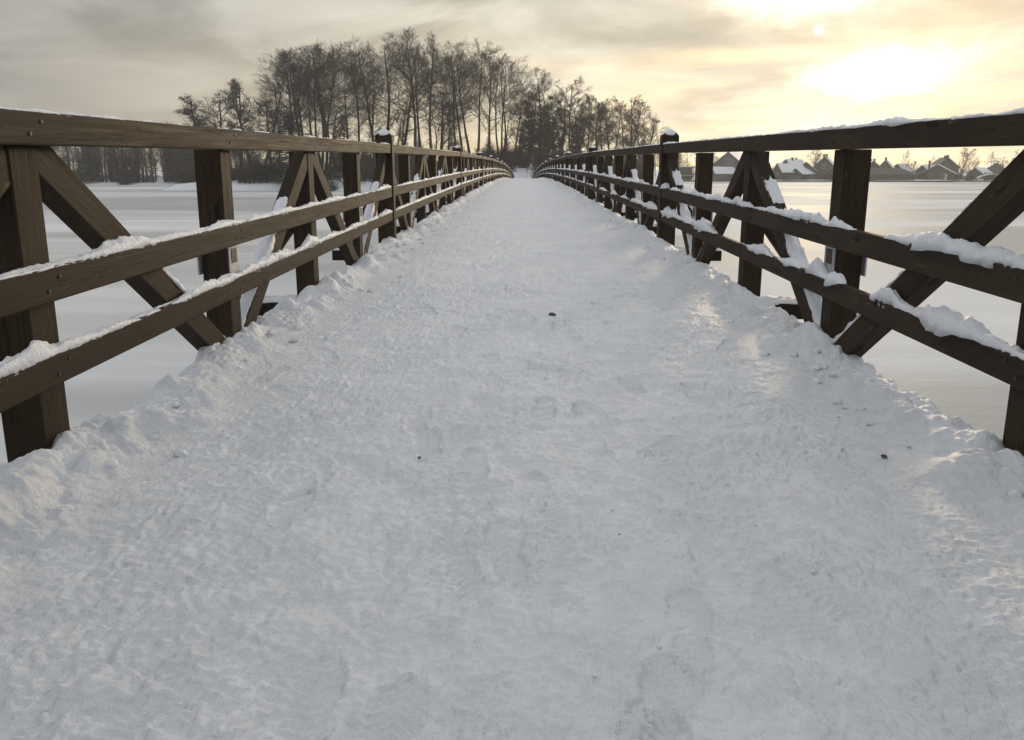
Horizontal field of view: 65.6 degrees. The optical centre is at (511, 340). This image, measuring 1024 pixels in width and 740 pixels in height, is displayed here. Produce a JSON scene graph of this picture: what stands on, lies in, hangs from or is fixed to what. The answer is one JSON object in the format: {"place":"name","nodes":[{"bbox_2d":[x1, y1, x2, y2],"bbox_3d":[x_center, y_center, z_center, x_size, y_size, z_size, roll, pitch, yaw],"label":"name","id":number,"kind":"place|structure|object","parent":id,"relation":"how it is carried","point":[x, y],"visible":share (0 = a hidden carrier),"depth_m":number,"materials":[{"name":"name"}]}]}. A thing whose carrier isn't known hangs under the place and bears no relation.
{"place":"outdoors","nodes":[
{"label":"outdoors","id":0,"kind":"place"},
{"bbox_2d":[83,171,236,184],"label":"bank","id":1,"kind":"structure","parent":0,"point":[159,181],"depth_m":197.88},
{"bbox_2d":[77,149,93,179],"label":"spruce","id":2,"kind":"object","parent":1,"relation":"on","point":[81,163],"visible":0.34,"depth_m":203.32,"materials":[{"name":"grey plant"}]},
{"bbox_2d":[76,169,100,182],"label":"shrub","id":3,"kind":"object","parent":1,"relation":"on","point":[84,177],"visible":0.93,"depth_m":196.91,"materials":[{"name":"grey plant"}]},
{"bbox_2d":[79,147,104,181],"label":"spruce","id":4,"kind":"object","parent":1,"relation":"on","point":[89,167],"visible":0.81,"depth_m":197.50,"materials":[{"name":"grey plant"}]},
{"bbox_2d":[89,147,115,181],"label":"tree","id":5,"kind":"object","parent":1,"relation":"on","point":[110,158],"visible":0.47,"depth_m":197.75,"materials":[{"name":"grey plant"}]},
{"bbox_2d":[94,147,120,180],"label":"tree","id":6,"kind":"object","parent":1,"relation":"on","point":[110,160],"visible":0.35,"depth_m":200.80,"materials":[{"name":"grey plant"}]},
{"bbox_2d":[114,148,128,174],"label":"tree","id":7,"kind":"object","parent":1,"relation":"on","point":[123,163],"visible":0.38,"depth_m":198.75,"materials":[{"name":"grey plant"}]},
{"bbox_2d":[117,171,141,184],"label":"shrub","id":8,"kind":"object","parent":1,"relation":"on","point":[127,179],"visible":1,"depth_m":196.22,"materials":[{"name":"grey plant"}]},
{"bbox_2d":[125,148,145,182],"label":"tree","id":9,"kind":"object","parent":1,"relation":"on","point":[134,163],"visible":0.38,"depth_m":197.43,"materials":[{"name":"grey plant"}]},
{"bbox_2d":[136,148,152,182],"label":"tree","id":10,"kind":"object","parent":1,"relation":"on","point":[145,163],"visible":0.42,"depth_m":197.82,"materials":[{"name":"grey plant"}]},
{"bbox_2d":[140,148,162,182],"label":"tree","id":11,"kind":"object","parent":1,"relation":"on","point":[151,161],"visible":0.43,"depth_m":197.79,"materials":[{"name":"grey plant"}]},
{"bbox_2d":[156,149,170,181],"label":"tree","id":12,"kind":"object","parent":1,"relation":"on","point":[163,159],"visible":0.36,"depth_m":198.19,"materials":[{"name":"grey plant"}]},
{"bbox_2d":[164,149,182,181],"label":"spruce","id":13,"kind":"object","parent":1,"relation":"on","point":[177,168],"visible":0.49,"depth_m":199.34,"materials":[{"name":"grey plant"}]},
{"bbox_2d":[175,149,193,177],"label":"spruce","id":14,"kind":"object","parent":1,"relation":"on","point":[185,159],"visible":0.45,"depth_m":199.13,"materials":[{"name":"grey plant"}]},
{"bbox_2d":[165,165,693,191],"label":"snowy ground","id":15,"kind":"structure","parent":0,"point":[366,185],"depth_m":141.25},
{"bbox_2d":[172,162,195,183],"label":"shrub","id":16,"kind":"object","parent":15,"relation":"on","point":[189,178],"visible":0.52,"depth_m":154.89,"materials":[{"name":"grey plant"}]},
{"bbox_2d":[173,94,209,158],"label":"pine tree","id":17,"kind":"object","parent":15,"relation":"on","point":[190,109],"visible":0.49,"depth_m":145.73,"materials":[{"name":"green plant"}]},
{"bbox_2d":[180,91,264,130],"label":"bare tree","id":18,"kind":"object","parent":15,"relation":"on","point":[220,123],"visible":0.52,"depth_m":151.25,"materials":[{"name":"brown plant"}]},
{"bbox_2d":[218,78,255,169],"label":"pine tree","id":19,"kind":"object","parent":15,"relation":"on","point":[238,89],"visible":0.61,"depth_m":148.61,"materials":[{"name":"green plant"}]},
{"bbox_2d":[232,164,260,183],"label":"shrub","id":20,"kind":"object","parent":15,"relation":"on","point":[244,179],"visible":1,"depth_m":141.67,"materials":[{"name":"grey plant"}]},
{"bbox_2d":[230,125,272,168],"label":"bare tree","id":21,"kind":"object","parent":15,"relation":"on","point":[252,151],"visible":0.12,"depth_m":162.43,"materials":[{"name":"brown plant"}]},
{"bbox_2d":[233,152,274,178],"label":"shrub","id":22,"kind":"object","parent":15,"relation":"on","point":[256,164],"visible":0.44,"depth_m":144.17,"materials":[{"name":"brown plant"}]},
{"bbox_2d":[228,96,295,173],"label":"bare tree","id":23,"kind":"object","parent":15,"relation":"on","point":[268,128],"visible":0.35,"depth_m":150.42,"materials":[{"name":"brown plant"}]},
{"bbox_2d":[221,80,304,180],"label":"bare tree","id":24,"kind":"object","parent":15,"relation":"on","point":[250,128],"visible":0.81,"depth_m":143.00,"materials":[{"name":"brown plant"}]},
{"bbox_2d":[255,166,277,182],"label":"shrub","id":25,"kind":"object","parent":15,"relation":"on","point":[259,178],"visible":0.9,"depth_m":142.97,"materials":[{"name":"grey plant"}]},
{"bbox_2d":[249,73,298,176],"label":"bare tree","id":26,"kind":"object","parent":15,"relation":"on","point":[261,96],"visible":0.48,"depth_m":147.73,"materials":[{"name":"brown plant"}]},
{"bbox_2d":[241,48,329,135],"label":"bare tree","id":27,"kind":"object","parent":15,"relation":"on","point":[292,85],"visible":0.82,"depth_m":143.53,"materials":[{"name":"brown plant"}]},
{"bbox_2d":[256,54,321,135],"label":"bare tree","id":28,"kind":"object","parent":15,"relation":"on","point":[283,104],"visible":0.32,"depth_m":149.26,"materials":[{"name":"brown plant"}]},
{"bbox_2d":[253,109,330,181],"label":"spruce tree","id":29,"kind":"object","parent":15,"relation":"on","point":[285,157],"visible":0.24,"depth_m":142.34,"materials":[{"name":"green plant"}]},
{"bbox_2d":[257,41,343,135],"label":"bare tree","id":30,"kind":"object","parent":15,"relation":"on","point":[288,79],"visible":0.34,"depth_m":148.23,"materials":[{"name":"brown plant"}]},
{"bbox_2d":[251,39,372,169],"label":"bare tree","id":31,"kind":"object","parent":15,"relation":"on","point":[307,79],"visible":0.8,"depth_m":143.38,"materials":[{"name":"brown plant"}]},
{"bbox_2d":[277,43,358,173],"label":"bare tree","id":32,"kind":"object","parent":15,"relation":"on","point":[332,154],"visible":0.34,"depth_m":147.86,"materials":[{"name":"brown plant"}]},
{"bbox_2d":[273,44,382,167],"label":"bare tree","id":33,"kind":"object","parent":15,"relation":"on","point":[325,92],"visible":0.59,"depth_m":145.13,"materials":[{"name":"brown plant"}]},
{"bbox_2d":[324,171,339,190],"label":"shrub","id":34,"kind":"object","parent":15,"relation":"on","point":[332,186],"visible":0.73,"depth_m":133.63,"materials":[{"name":"grey plant"}]},
{"bbox_2d":[311,106,353,165],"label":"bare tree","id":35,"kind":"object","parent":15,"relation":"on","point":[333,136],"visible":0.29,"depth_m":153.37,"materials":[{"name":"brown plant"}]},
{"bbox_2d":[323,114,353,177],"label":"spruce tree","id":36,"kind":"object","parent":15,"relation":"on","point":[341,133],"visible":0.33,"depth_m":143.73,"materials":[{"name":"green plant"}]},
{"bbox_2d":[293,33,402,152],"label":"bare tree","id":37,"kind":"object","parent":15,"relation":"on","point":[348,68],"visible":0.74,"depth_m":144.09,"materials":[{"name":"brown plant"}]},
{"bbox_2d":[359,153,375,167],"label":"shrub","id":38,"kind":"object","parent":15,"relation":"on","point":[363,157],"visible":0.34,"depth_m":152.02,"materials":[{"name":"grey plant"}]},
{"bbox_2d":[360,157,375,181],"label":"shrub","id":39,"kind":"object","parent":15,"relation":"on","point":[368,168],"visible":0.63,"depth_m":140.68,"materials":[{"name":"grey plant"}]},
{"bbox_2d":[323,43,413,141],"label":"bare tree","id":40,"kind":"object","parent":15,"relation":"on","point":[355,59],"visible":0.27,"depth_m":151.70,"materials":[{"name":"brown plant"}]},
{"bbox_2d":[345,55,413,165],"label":"bare tree","id":41,"kind":"object","parent":15,"relation":"on","point":[376,71],"visible":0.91,"depth_m":144.47,"materials":[{"name":"brown plant"}]},
{"bbox_2d":[335,32,437,136],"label":"bare tree","id":42,"kind":"object","parent":15,"relation":"on","point":[387,73],"visible":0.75,"depth_m":145.76,"materials":[{"name":"brown plant"}]},
{"bbox_2d":[385,108,412,144],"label":"bare tree","id":43,"kind":"object","parent":15,"relation":"on","point":[400,123],"visible":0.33,"depth_m":165.63,"materials":[{"name":"brown plant"}]},
{"bbox_2d":[358,26,445,160],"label":"bare tree","id":44,"kind":"object","parent":15,"relation":"on","point":[402,44],"visible":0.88,"depth_m":144.01,"materials":[{"name":"brown plant"}]},
{"bbox_2d":[392,105,413,144],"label":"bare tree","id":45,"kind":"object","parent":15,"relation":"on","point":[402,136],"visible":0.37,"depth_m":154.75,"materials":[{"name":"brown plant"}]},
{"bbox_2d":[378,49,453,144],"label":"bare tree","id":46,"kind":"object","parent":15,"relation":"on","point":[406,135],"visible":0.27,"depth_m":152.12,"materials":[{"name":"brown plant"}]},
{"bbox_2d":[391,42,455,147],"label":"bare tree","id":47,"kind":"object","parent":15,"relation":"on","point":[416,108],"visible":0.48,"depth_m":148.68,"materials":[{"name":"brown plant"}]},
{"bbox_2d":[424,112,440,148],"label":"bare tree","id":48,"kind":"object","parent":15,"relation":"on","point":[437,135],"visible":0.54,"depth_m":156.62,"materials":[{"name":"brown plant"}]},
{"bbox_2d":[400,31,471,148],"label":"bare tree","id":49,"kind":"object","parent":15,"relation":"on","point":[432,69],"visible":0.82,"depth_m":144.43,"materials":[{"name":"brown plant"}]},
{"bbox_2d":[408,88,478,150],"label":"bare tree","id":50,"kind":"object","parent":15,"relation":"on","point":[444,131],"visible":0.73,"depth_m":148.15,"materials":[{"name":"brown plant"}]},
{"bbox_2d":[434,102,464,148],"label":"bare tree","id":51,"kind":"object","parent":15,"relation":"on","point":[448,133],"visible":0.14,"depth_m":159.62,"materials":[{"name":"brown plant"}]},
{"bbox_2d":[414,38,487,145],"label":"bare tree","id":52,"kind":"object","parent":15,"relation":"on","point":[454,89],"visible":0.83,"depth_m":144.86,"materials":[{"name":"brown plant"}]},
{"bbox_2d":[428,52,489,151],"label":"bare tree","id":53,"kind":"object","parent":15,"relation":"on","point":[459,130],"visible":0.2,"depth_m":152.11,"materials":[{"name":"brown plant"}]},
{"bbox_2d":[434,46,484,153],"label":"bare tree","id":54,"kind":"object","parent":15,"relation":"on","point":[467,142],"visible":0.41,"depth_m":149.26,"materials":[{"name":"brown plant"}]},
{"bbox_2d":[455,37,506,152],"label":"bare tree","id":55,"kind":"object","parent":15,"relation":"on","point":[480,77],"visible":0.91,"depth_m":143.18,"materials":[{"name":"brown plant"}]},
{"bbox_2d":[460,46,530,155],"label":"bare tree","id":56,"kind":"object","parent":15,"relation":"on","point":[489,130],"visible":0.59,"depth_m":146.72,"materials":[{"name":"brown plant"}]},
{"bbox_2d":[483,143,516,161],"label":"shrub","id":57,"kind":"object","parent":15,"relation":"on","point":[509,153],"visible":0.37,"depth_m":148.15,"materials":[{"name":"brown plant"}]},
{"bbox_2d":[468,53,543,160],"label":"bare tree","id":58,"kind":"object","parent":15,"relation":"on","point":[502,71],"visible":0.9,"depth_m":144.74,"materials":[{"name":"brown plant"}]},
{"bbox_2d":[494,153,520,170],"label":"shrub","id":59,"kind":"object","parent":15,"relation":"on","point":[510,160],"visible":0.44,"depth_m":142.24,"materials":[{"name":"brown plant"}]},
{"bbox_2d":[503,82,539,146],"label":"bare tree","id":60,"kind":"object","parent":15,"relation":"on","point":[518,123],"visible":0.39,"depth_m":153.51,"materials":[{"name":"brown plant"}]},
{"bbox_2d":[508,147,536,165],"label":"shrub","id":61,"kind":"object","parent":15,"relation":"on","point":[520,155],"visible":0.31,"depth_m":151.10,"materials":[{"name":"brown plant"}]},
{"bbox_2d":[515,155,536,168],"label":"shrub","id":62,"kind":"object","parent":15,"relation":"on","point":[522,163],"visible":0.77,"depth_m":147.53,"materials":[{"name":"brown plant"}]},
{"bbox_2d":[508,83,553,161],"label":"ivy tree","id":63,"kind":"object","parent":15,"relation":"on","point":[522,144],"visible":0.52,"depth_m":152.27,"materials":[{"name":"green plant"}]},
{"bbox_2d":[527,147,558,170],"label":"shrub","id":64,"kind":"object","parent":15,"relation":"on","point":[540,156],"visible":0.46,"depth_m":146.38,"materials":[{"name":"brown plant"}]},
{"bbox_2d":[507,67,579,163],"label":"ivy tree","id":65,"kind":"object","parent":15,"relation":"on","point":[546,140],"visible":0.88,"depth_m":150.65,"materials":[{"name":"plant"}]},
{"bbox_2d":[523,79,570,158],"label":"ivy tree","id":66,"kind":"object","parent":15,"relation":"on","point":[559,144],"visible":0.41,"depth_m":154.16,"materials":[{"name":"green plant"}]},
{"bbox_2d":[540,74,598,151],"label":"bare tree","id":67,"kind":"object","parent":15,"relation":"on","point":[572,97],"visible":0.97,"depth_m":150.08,"materials":[{"name":"brown plant"}]},
{"bbox_2d":[550,85,589,140],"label":"bare tree","id":68,"kind":"object","parent":15,"relation":"on","point":[561,91],"visible":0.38,"depth_m":156.47,"materials":[{"name":"brown plant"}]},
{"bbox_2d":[557,97,599,151],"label":"bare tree","id":69,"kind":"object","parent":15,"relation":"on","point":[574,111],"visible":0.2,"depth_m":162.30,"materials":[{"name":"brown plant"}]},
{"bbox_2d":[567,94,603,158],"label":"ivy tree","id":70,"kind":"object","parent":15,"relation":"on","point":[577,150],"visible":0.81,"depth_m":154.38,"materials":[{"name":"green plant"}]},
{"bbox_2d":[574,96,609,152],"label":"bare tree","id":71,"kind":"object","parent":15,"relation":"on","point":[587,147],"visible":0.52,"depth_m":155.89,"materials":[{"name":"brown plant"}]},
{"bbox_2d":[570,102,620,151],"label":"bare tree","id":72,"kind":"object","parent":15,"relation":"on","point":[600,122],"visible":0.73,"depth_m":155.85,"materials":[{"name":"brown plant"}]},
{"bbox_2d":[570,97,625,147],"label":"bare tree","id":73,"kind":"object","parent":15,"relation":"on","point":[609,101],"visible":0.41,"depth_m":159.32,"materials":[{"name":"brown plant"}]},
{"bbox_2d":[585,94,621,149],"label":"bare tree","id":74,"kind":"object","parent":15,"relation":"on","point":[604,128],"visible":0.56,"depth_m":158.41,"materials":[{"name":"brown plant"}]},
{"bbox_2d":[594,103,625,156],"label":"bare tree","id":75,"kind":"object","parent":15,"relation":"on","point":[608,142],"visible":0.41,"depth_m":159.81,"materials":[{"name":"brown plant"}]},
{"bbox_2d":[605,101,631,170],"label":"bare tree","id":76,"kind":"object","parent":15,"relation":"on","point":[616,125],"visible":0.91,"depth_m":156.18,"materials":[{"name":"brown plant"}]},
{"bbox_2d":[599,96,640,157],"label":"bare tree","id":77,"kind":"object","parent":15,"relation":"on","point":[615,102],"visible":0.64,"depth_m":159.23,"materials":[{"name":"brown plant"}]},
{"bbox_2d":[618,94,650,156],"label":"bare tree","id":78,"kind":"object","parent":15,"relation":"on","point":[637,118],"visible":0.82,"depth_m":157.88,"materials":[{"name":"brown plant"}]},
{"bbox_2d":[610,99,669,147],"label":"bare tree","id":79,"kind":"object","parent":15,"relation":"on","point":[647,107],"visible":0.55,"depth_m":161.49,"materials":[{"name":"brown plant"}]},
{"bbox_2d":[629,113,667,163],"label":"bare tree","id":80,"kind":"object","parent":15,"relation":"on","point":[652,129],"visible":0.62,"depth_m":161.88,"materials":[{"name":"brown plant"}]},
{"bbox_2d":[0,182,1023,463],"bbox_3d":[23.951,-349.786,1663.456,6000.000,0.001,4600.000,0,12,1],"label":"frozen lake","id":81,"kind":"structure","parent":0,"point":[974,398],"depth_m":21.82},
{"bbox_2d":[0,195,802,466],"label":"footbridge","id":82,"kind":"object","parent":81,"relation":"in","point":[789,305],"visible":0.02,"depth_m":5.47,"materials":[{"name":"brown wood"}]},
{"bbox_2d":[0,106,513,462],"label":"railing","id":83,"kind":"object","parent":82,"relation":"attached to","point":[40,364],"visible":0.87,"depth_m":3.08,"materials":[{"name":"brown wood"}]},
{"bbox_2d":[0,177,1023,739],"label":"snow path","id":84,"kind":"structure","parent":82,"relation":"on","point":[524,583],"depth_m":2.04,"materials":[{"name":"snow"}]},
{"bbox_2d":[44,194,1023,715],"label":"snow clods","id":85,"kind":"object","parent":84,"relation":"on","point":[172,402],"visible":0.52,"depth_m":3.19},
{"bbox_2d":[533,107,1023,455],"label":"railing","id":86,"kind":"object","parent":82,"relation":"attached to","point":[832,299],"visible":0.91,"depth_m":3.70,"materials":[{"name":"brown wood"}]},
{"bbox_2d":[909,180,953,181],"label":"jetty","id":87,"kind":"object","parent":81,"relation":"on","point":[931,180],"visible":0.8,"depth_m":255.08,"materials":[{"name":"brown wood"}]},
{"bbox_2d":[0,0,1023,171],"label":"sky","id":88,"kind":"structure","parent":0,"point":[707,69],"materials":[{"name":"grey"}]},
{"bbox_2d":[654,170,982,180],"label":"bank","id":89,"kind":"structure","parent":0,"point":[655,175],"depth_m":282.60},
{"bbox_2d":[679,166,694,180],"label":"pier shelter","id":90,"kind":"object","parent":89,"relation":"on","point":[685,169],"visible":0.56,"depth_m":278.08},
{"bbox_2d":[712,167,734,180],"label":"gable house","id":91,"kind":"structure","parent":89,"relation":"on","point":[722,173],"depth_m":274.90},
{"bbox_2d":[713,152,741,168],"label":"gable house","id":92,"kind":"structure","parent":89,"relation":"on","point":[729,159],"depth_m":278.17,"materials":[{"name":"grey"}]},
{"bbox_2d":[772,161,804,179],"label":"gable house","id":93,"kind":"structure","parent":89,"relation":"on","point":[784,168],"depth_m":279.33,"materials":[{"name":"brick"}]},
{"bbox_2d":[782,157,804,163],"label":"gable house","id":94,"kind":"structure","parent":89,"relation":"on","point":[793,160],"depth_m":291.18,"materials":[{"name":"brick"}]},
{"bbox_2d":[786,175,815,179],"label":"board fence","id":95,"kind":"object","parent":89,"relation":"on","point":[798,177],"visible":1,"depth_m":276.45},
{"bbox_2d":[792,168,813,179],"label":"gable house","id":96,"kind":"structure","parent":89,"relation":"on","point":[801,171],"depth_m":277.53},
{"bbox_2d":[807,150,822,164],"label":"bare tree","id":97,"kind":"object","parent":89,"relation":"on","point":[816,160],"visible":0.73,"depth_m":297.52,"materials":[{"name":"brown plant"}]},
{"bbox_2d":[813,154,833,178],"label":"gable house","id":98,"kind":"structure","parent":89,"relation":"on","point":[824,164],"depth_m":291.59,"materials":[{"name":"brick"}]},
{"bbox_2d":[683,180,985,181],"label":"quay edge","id":99,"kind":"object","parent":89,"relation":"on","point":[826,181],"visible":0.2,"depth_m":270.51,"materials":[{"name":"grey wood"}]},
{"bbox_2d":[880,157,893,167],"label":"gable house","id":100,"kind":"structure","parent":89,"relation":"on","point":[886,163],"depth_m":292.00,"materials":[{"name":"brick"}]},
{"bbox_2d":[869,168,916,179],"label":"building","id":101,"kind":"structure","parent":89,"relation":"on","point":[889,174],"depth_m":274.28,"materials":[{"name":"tile"}]},
{"bbox_2d":[914,165,934,176],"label":"gable house","id":102,"kind":"structure","parent":89,"relation":"on","point":[921,168],"depth_m":295.68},
{"bbox_2d":[918,160,956,179],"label":"gable house","id":103,"kind":"structure","parent":89,"relation":"on","point":[939,172],"depth_m":276.58,"materials":[{"name":"brick"}]},
{"bbox_2d":[931,155,958,174],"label":"gable house","id":104,"kind":"structure","parent":89,"relation":"on","point":[945,161],"depth_m":296.54,"materials":[{"name":"tile"}]},
{"bbox_2d":[949,147,981,177],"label":"bare tree","id":105,"kind":"object","parent":89,"relation":"on","point":[963,160],"visible":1,"depth_m":280.65,"materials":[{"name":"brown plant"}]},
{"bbox_2d":[983,162,1004,173],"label":"gable house","id":106,"kind":"structure","parent":89,"relation":"on","point":[996,169],"depth_m":334.56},
{"bbox_2d":[966,167,991,178],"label":"gable house","id":107,"kind":"structure","parent":0,"point":[977,171],"depth_m":291.26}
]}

